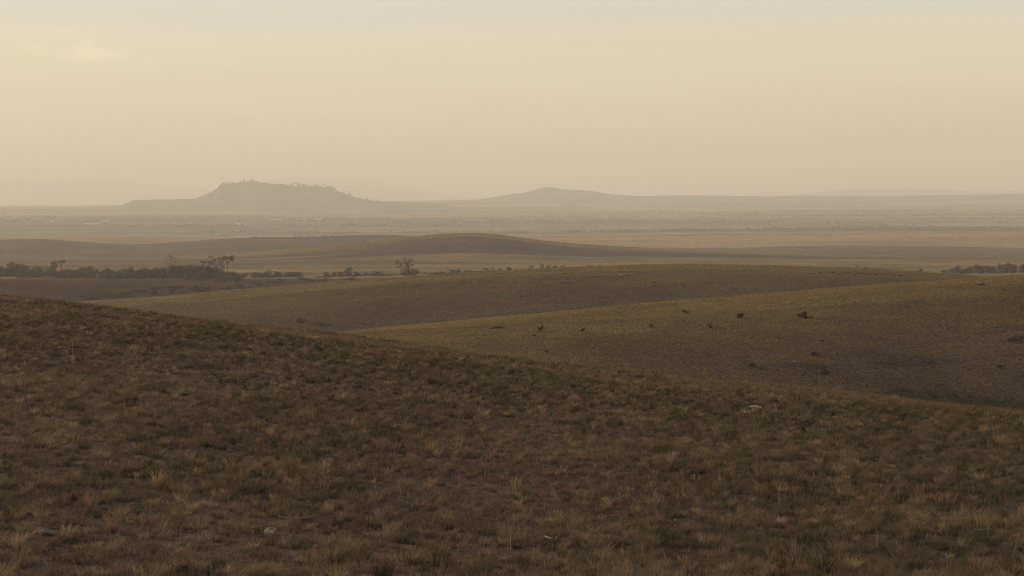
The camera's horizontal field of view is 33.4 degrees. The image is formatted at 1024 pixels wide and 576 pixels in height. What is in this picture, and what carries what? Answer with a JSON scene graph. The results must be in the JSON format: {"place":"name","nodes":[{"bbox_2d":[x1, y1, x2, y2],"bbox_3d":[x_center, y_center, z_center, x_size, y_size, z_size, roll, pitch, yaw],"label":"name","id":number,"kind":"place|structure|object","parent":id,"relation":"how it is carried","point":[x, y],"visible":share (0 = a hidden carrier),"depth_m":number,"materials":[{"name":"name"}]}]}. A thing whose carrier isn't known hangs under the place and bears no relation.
{"place":"outdoors","nodes":[
{"label":"outdoors","id":0,"kind":"place"},
{"bbox_2d":[0,181,212,204],"bbox_3d":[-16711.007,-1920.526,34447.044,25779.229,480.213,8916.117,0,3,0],"label":"mountain","id":1,"kind":"structure","parent":0,"point":[58,193],"depth_m":32896.40,"materials":[{"name":"grey stone"}]},
{"bbox_2d":[0,278,377,301],"bbox_3d":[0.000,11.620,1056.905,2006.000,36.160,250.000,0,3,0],"label":"hill","id":2,"kind":"structure","parent":0,"point":[67,289],"depth_m":1000.73,"materials":[{"name":"brown plant"}]},
{"bbox_2d":[115,272,126,278],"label":"tree","id":3,"kind":"object","parent":2,"relation":"on","point":[124,277],"visible":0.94,"depth_m":1142.35,"materials":[{"name":"green plant"}]},
{"bbox_2d":[127,269,144,278],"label":"tree","id":4,"kind":"object","parent":2,"relation":"on","point":[137,273],"visible":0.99,"depth_m":1087.82,"materials":[{"name":"green plant"}]},
{"bbox_2d":[140,269,153,278],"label":"tree","id":5,"kind":"object","parent":2,"relation":"on","point":[146,275],"visible":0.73,"depth_m":1177.82,"materials":[{"name":"green plant"}]},
{"bbox_2d":[167,265,182,278],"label":"tree","id":6,"kind":"object","parent":2,"relation":"on","point":[173,271],"visible":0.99,"depth_m":1142.74,"materials":[{"name":"green plant"}]},
{"bbox_2d":[172,266,186,278],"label":"tree","id":7,"kind":"object","parent":2,"relation":"on","point":[181,271],"visible":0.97,"depth_m":1143.37,"materials":[{"name":"green plant"}]},
{"bbox_2d":[184,267,200,278],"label":"tree","id":8,"kind":"object","parent":2,"relation":"on","point":[189,274],"visible":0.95,"depth_m":1134.59,"materials":[{"name":"green plant"}]},
{"bbox_2d":[187,264,200,278],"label":"tree","id":9,"kind":"object","parent":2,"relation":"on","point":[194,265],"visible":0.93,"depth_m":1135.31,"materials":[{"name":"green plant"}]},
{"bbox_2d":[198,267,212,278],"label":"tree","id":10,"kind":"object","parent":2,"relation":"on","point":[202,274],"visible":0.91,"depth_m":1079.58,"materials":[{"name":"green plant"}]},
{"bbox_2d":[203,265,217,279],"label":"tree","id":11,"kind":"object","parent":2,"relation":"on","point":[211,276],"visible":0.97,"depth_m":1079.10,"materials":[{"name":"green plant"}]},
{"bbox_2d":[212,266,223,279],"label":"tree","id":12,"kind":"object","parent":2,"relation":"on","point":[220,274],"visible":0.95,"depth_m":1090.49,"materials":[{"name":"green plant"}]},
{"bbox_2d":[226,271,239,279],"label":"tree","id":13,"kind":"object","parent":2,"relation":"on","point":[230,274],"visible":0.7,"depth_m":1153.49,"materials":[{"name":"green plant"}]},
{"bbox_2d":[230,275,243,279],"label":"tree","id":14,"kind":"object","parent":2,"relation":"on","point":[237,278],"visible":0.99,"depth_m":1097.82,"materials":[{"name":"green plant"}]},
{"bbox_2d":[107,181,449,210],"bbox_3d":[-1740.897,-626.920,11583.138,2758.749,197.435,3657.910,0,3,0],"label":"mountain","id":15,"kind":"structure","parent":0,"point":[251,196],"depth_m":10827.74,"materials":[{"name":"grey stone"}]},
{"bbox_2d":[170,176,479,200],"bbox_3d":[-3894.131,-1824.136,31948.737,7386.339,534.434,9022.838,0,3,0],"label":"mountain","id":16,"kind":"structure","parent":0,"point":[368,190],"depth_m":30874.27,"materials":[{"name":"grey stone"}]},
{"bbox_2d":[0,293,1023,575],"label":"ground","id":17,"kind":"structure","parent":0,"point":[216,524],"depth_m":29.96,"materials":[{"name":"brown plant"}]},
{"bbox_2d":[32,527,57,535],"bbox_3d":[-6.246,3.274,22.803,0.344,0.143,0.222,0,3,0],"label":"stone","id":18,"kind":"object","parent":17,"relation":"on","point":[46,531],"visible":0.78,"depth_m":22.74,"materials":[{"name":"grey stone"}]},
{"bbox_2d":[168,560,185,572],"bbox_3d":[-3.981,3.332,20.305,0.232,0.176,0.227,0,3,0],"label":"stone","id":19,"kind":"object","parent":17,"relation":"on","point":[180,563],"visible":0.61,"depth_m":20.25,"materials":[{"name":"grey stone"}]},
{"bbox_2d":[264,527,276,534],"bbox_3d":[-3.333,3.352,23.502,0.201,0.125,0.144,-1,3,-16],"label":"stone","id":20,"kind":"object","parent":17,"relation":"on","point":[266,532],"visible":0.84,"depth_m":23.45,"materials":[{"name":"grey stone"}]},
{"bbox_2d":[278,514,312,518],"bbox_3d":[-3.032,3.206,24.008,0.507,0.069,0.083,0,3,-9],"label":"dry stick","id":21,"kind":"object","parent":17,"relation":"on","point":[294,517],"visible":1,"depth_m":23.98,"materials":[{"name":"brown wood"}]},
{"bbox_2d":[749,405,761,409],"bbox_3d":[8.172,4.019,57.317,0.441,0.178,0.334,1,3,23],"label":"stone","id":22,"kind":"object","parent":17,"relation":"on","point":[756,406],"visible":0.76,"depth_m":57.21,"materials":[{"name":"grey stone"}]},
{"bbox_2d":[0,198,1023,236],"bbox_3d":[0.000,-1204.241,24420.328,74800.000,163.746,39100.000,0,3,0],"label":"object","id":23,"kind":"structure","parent":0,"point":[541,228],"depth_m":7721.63,"materials":[{"name":"grey"}]},
{"bbox_2d":[0,208,1023,236],"bbox_3d":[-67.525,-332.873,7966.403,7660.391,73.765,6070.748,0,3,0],"label":"woodland","id":24,"kind":"object","parent":23,"relation":"on","point":[851,227],"visible":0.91,"depth_m":7119.25,"materials":[{"name":"green plant"}]},
{"bbox_2d":[0,233,1023,263],"bbox_3d":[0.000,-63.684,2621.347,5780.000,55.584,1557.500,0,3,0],"label":"hill","id":25,"kind":"structure","parent":0,"point":[38,251],"depth_m":2670.15,"materials":[{"name":"brown plant"}]},
{"bbox_2d":[0,253,1023,278],"bbox_3d":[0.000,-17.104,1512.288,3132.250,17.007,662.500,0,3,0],"label":"valley","id":26,"kind":"structure","parent":0,"point":[385,264],"depth_m":1683.72,"materials":[{"name":"brown plant"}]},
{"bbox_2d":[0,267,8,276],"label":"tree","id":27,"kind":"object","parent":26,"relation":"on","point":[3,271],"visible":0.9,"depth_m":1261.96,"materials":[{"name":"green plant"}]},
{"bbox_2d":[4,262,14,276],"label":"tree","id":28,"kind":"object","parent":26,"relation":"on","point":[8,268],"visible":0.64,"depth_m":1262.73,"materials":[{"name":"green plant"}]},
{"bbox_2d":[7,262,22,276],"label":"tree","id":29,"kind":"object","parent":26,"relation":"on","point":[14,266],"visible":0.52,"depth_m":1243.23,"materials":[{"name":"green plant"}]},
{"bbox_2d":[14,266,28,277],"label":"tree","id":30,"kind":"object","parent":26,"relation":"on","point":[23,270],"visible":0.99,"depth_m":1201.18,"materials":[{"name":"green plant"}]},
{"bbox_2d":[18,265,34,277],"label":"tree","id":31,"kind":"object","parent":26,"relation":"on","point":[31,273],"visible":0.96,"depth_m":1206.22,"materials":[{"name":"green plant"}]},
{"bbox_2d":[30,266,40,276],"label":"tree","id":32,"kind":"object","parent":26,"relation":"on","point":[32,268],"visible":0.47,"depth_m":1253.89,"materials":[{"name":"green plant"}]},
{"bbox_2d":[34,267,46,277],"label":"tree","id":33,"kind":"object","parent":26,"relation":"on","point":[41,273],"visible":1,"depth_m":1233.66,"materials":[{"name":"green plant"}]},
{"bbox_2d":[44,266,54,276],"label":"tree","id":34,"kind":"object","parent":26,"relation":"on","point":[48,270],"visible":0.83,"depth_m":1249.07,"materials":[{"name":"green plant"}]},
{"bbox_2d":[49,261,57,275],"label":"tree","id":35,"kind":"object","parent":26,"relation":"on","point":[54,265],"visible":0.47,"depth_m":1277.68,"materials":[{"name":"green plant"}]},
{"bbox_2d":[50,269,63,277],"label":"tree","id":36,"kind":"object","parent":26,"relation":"on","point":[55,272],"visible":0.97,"depth_m":1233.34,"materials":[{"name":"green plant"}]},
{"bbox_2d":[56,260,64,269],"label":"umbrella tree","id":37,"kind":"object","parent":26,"relation":"on","point":[61,261],"visible":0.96,"depth_m":1340.41,"materials":[{"name":"green plant"}]},
{"bbox_2d":[57,270,71,277],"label":"tree","id":38,"kind":"object","parent":26,"relation":"on","point":[64,274],"visible":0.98,"depth_m":1228.53,"materials":[{"name":"green plant"}]},
{"bbox_2d":[66,268,78,277],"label":"tree","id":39,"kind":"object","parent":26,"relation":"on","point":[74,274],"visible":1,"depth_m":1228.88,"materials":[{"name":"green plant"}]},
{"bbox_2d":[76,271,87,277],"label":"tree","id":40,"kind":"object","parent":26,"relation":"on","point":[83,273],"visible":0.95,"depth_m":1229.74,"materials":[{"name":"green plant"}]},
{"bbox_2d":[77,265,94,274],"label":"tree","id":41,"kind":"object","parent":26,"relation":"on","point":[84,268],"visible":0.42,"depth_m":1257.33,"materials":[{"name":"green plant"}]},
{"bbox_2d":[85,267,95,277],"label":"tree","id":42,"kind":"object","parent":26,"relation":"on","point":[90,273],"visible":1,"depth_m":1224.02,"materials":[{"name":"green plant"}]},
{"bbox_2d":[96,270,104,278],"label":"tree","id":43,"kind":"object","parent":26,"relation":"on","point":[100,273],"visible":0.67,"depth_m":1219.98,"materials":[{"name":"green plant"}]},
{"bbox_2d":[108,270,124,278],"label":"tree","id":44,"kind":"object","parent":26,"relation":"on","point":[111,272],"visible":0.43,"depth_m":1199.62,"materials":[{"name":"green plant"}]},
{"bbox_2d":[120,267,134,277],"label":"tree","id":45,"kind":"object","parent":26,"relation":"on","point":[125,271],"visible":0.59,"depth_m":1191.33,"materials":[{"name":"green plant"}]},
{"bbox_2d":[150,271,165,278],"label":"tree","id":46,"kind":"object","parent":26,"relation":"on","point":[154,273],"visible":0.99,"depth_m":1182.65,"materials":[{"name":"green plant"}]},
{"bbox_2d":[152,267,164,278],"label":"tree","id":47,"kind":"object","parent":26,"relation":"on","point":[157,271],"visible":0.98,"depth_m":1182.19,"materials":[{"name":"green plant"}]},
{"bbox_2d":[157,266,171,278],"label":"tree","id":48,"kind":"object","parent":26,"relation":"on","point":[162,277],"visible":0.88,"depth_m":1181.67,"materials":[{"name":"green plant"}]},
{"bbox_2d":[161,269,172,278],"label":"tree","id":49,"kind":"object","parent":26,"relation":"on","point":[166,274],"visible":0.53,"depth_m":1180.95,"materials":[{"name":"green plant"}]},
{"bbox_2d":[209,255,219,267],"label":"tree","id":50,"kind":"object","parent":26,"relation":"on","point":[210,257],"visible":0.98,"depth_m":1330.90,"materials":[{"name":"green plant"}]},
{"bbox_2d":[218,257,224,268],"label":"tree","id":51,"kind":"object","parent":26,"relation":"on","point":[221,263],"visible":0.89,"depth_m":1330.71,"materials":[{"name":"green plant"}]},
{"bbox_2d":[221,255,234,272],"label":"umbrella tree","id":52,"kind":"object","parent":26,"relation":"on","point":[230,258],"visible":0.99,"depth_m":1284.80,"materials":[{"name":"green plant"}]},
{"bbox_2d":[250,272,258,277],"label":"tree","id":53,"kind":"object","parent":26,"relation":"on","point":[254,274],"visible":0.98,"depth_m":1234.93,"materials":[{"name":"green plant"}]},
{"bbox_2d":[283,272,293,276],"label":"tree","id":54,"kind":"object","parent":26,"relation":"on","point":[289,274],"visible":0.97,"depth_m":1245.50,"materials":[{"name":"green plant"}]},
{"bbox_2d":[344,267,352,276],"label":"tree","id":55,"kind":"object","parent":26,"relation":"on","point":[347,272],"visible":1,"depth_m":1222.54,"materials":[{"name":"green plant"}]},
{"bbox_2d":[395,259,405,274],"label":"tree","id":56,"kind":"object","parent":26,"relation":"on","point":[400,264],"visible":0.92,"depth_m":1276.34,"materials":[{"name":"green plant"}]},
{"bbox_2d":[400,268,411,275],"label":"tree","id":57,"kind":"object","parent":26,"relation":"on","point":[403,273],"visible":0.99,"depth_m":1219.08,"materials":[{"name":"green plant"}]},
{"bbox_2d":[403,258,413,269],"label":"tree","id":58,"kind":"object","parent":26,"relation":"on","point":[407,264],"visible":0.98,"depth_m":1237.88,"materials":[{"name":"green plant"}]},
{"bbox_2d":[409,269,418,275],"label":"tree","id":59,"kind":"object","parent":26,"relation":"on","point":[415,271],"visible":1,"depth_m":1219.51,"materials":[{"name":"green plant"}]},
{"bbox_2d":[948,268,957,273],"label":"tree","id":60,"kind":"object","parent":26,"relation":"on","point":[952,270],"visible":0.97,"depth_m":1226.48,"materials":[{"name":"green plant"}]},
{"bbox_2d":[958,269,967,273],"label":"tree","id":61,"kind":"object","parent":26,"relation":"on","point":[961,271],"visible":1,"depth_m":1225.85,"materials":[{"name":"green plant"}]},
{"bbox_2d":[964,267,974,272],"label":"tree","id":62,"kind":"object","parent":26,"relation":"on","point":[969,270],"visible":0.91,"depth_m":1243.34,"materials":[{"name":"green plant"}]},
{"bbox_2d":[976,265,984,272],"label":"tree","id":63,"kind":"object","parent":26,"relation":"on","point":[979,267],"visible":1,"depth_m":1243.20,"materials":[{"name":"green plant"}]},
{"bbox_2d":[988,266,996,272],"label":"tree","id":64,"kind":"object","parent":26,"relation":"on","point":[993,269],"visible":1,"depth_m":1238.75,"materials":[{"name":"green plant"}]},
{"bbox_2d":[996,263,1002,273],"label":"tree","id":65,"kind":"object","parent":26,"relation":"on","point":[999,267],"visible":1,"depth_m":1234.29,"materials":[{"name":"green plant"}]},
{"bbox_2d":[999,262,1010,272],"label":"tree","id":66,"kind":"object","parent":26,"relation":"on","point":[1003,267],"visible":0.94,"depth_m":1249.81,"materials":[{"name":"green plant"}]},
{"bbox_2d":[1005,264,1016,272],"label":"tree","id":67,"kind":"object","parent":26,"relation":"on","point":[1009,268],"visible":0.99,"depth_m":1254.30,"materials":[{"name":"green plant"}]},
{"bbox_2d":[1010,264,1016,272],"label":"tree","id":68,"kind":"object","parent":26,"relation":"on","point":[1014,269],"visible":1,"depth_m":1245.27,"materials":[{"name":"green plant"}]},
{"bbox_2d":[0,231,1023,247],"bbox_3d":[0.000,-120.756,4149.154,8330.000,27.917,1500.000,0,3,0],"label":"field","id":69,"kind":"structure","parent":0,"point":[906,238],"depth_m":3891.67,"materials":[{"name":"brown plant"}]},
{"bbox_2d":[0,0,1023,198],"label":"sky","id":70,"kind":"structure","parent":0,"point":[482,99],"materials":[{"name":"beige"}]},
{"bbox_2d":[76,263,995,331],"bbox_3d":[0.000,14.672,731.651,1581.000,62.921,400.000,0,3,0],"label":"hill","id":71,"kind":"structure","parent":0,"point":[480,312],"depth_m":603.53,"materials":[{"name":"brown plant"}]},
{"bbox_2d":[336,274,1023,410],"bbox_3d":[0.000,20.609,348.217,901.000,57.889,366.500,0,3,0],"label":"hill","id":72,"kind":"structure","parent":0,"point":[930,360],"depth_m":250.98,"materials":[{"name":"brown plant"}]},
{"bbox_2d":[797,311,812,317],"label":"shrub","id":73,"kind":"object","parent":72,"relation":"on","point":[804,314],"visible":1,"depth_m":279.33,"materials":[{"name":"green plant"}]},
{"bbox_2d":[820,366,829,374],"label":"shrub","id":74,"kind":"object","parent":72,"relation":"on","point":[824,372],"visible":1,"depth_m":231.60,"materials":[{"name":"green plant"}]},
{"bbox_2d":[842,383,1023,410],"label":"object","id":75,"kind":"object","parent":72,"relation":"on","point":[932,396],"visible":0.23,"depth_m":224.15,"materials":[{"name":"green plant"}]},
{"bbox_2d":[1007,335,1023,340],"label":"shrub","id":76,"kind":"object","parent":72,"relation":"on","point":[1017,339],"visible":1,"depth_m":257.20,"materials":[{"name":"green plant"}]},
{"bbox_2d":[388,187,1023,206],"bbox_3d":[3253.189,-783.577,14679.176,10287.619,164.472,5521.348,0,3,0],"label":"mountain","id":77,"kind":"structure","parent":0,"point":[565,197],"depth_m":14068.79,"materials":[{"name":"grey stone"}]},
{"bbox_2d":[786,189,1023,195],"bbox_3d":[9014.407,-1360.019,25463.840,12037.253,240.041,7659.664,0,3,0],"label":"mountain","id":78,"kind":"structure","parent":0,"point":[879,192],"depth_m":24740.01,"materials":[{"name":"grey stone"}]}
]}

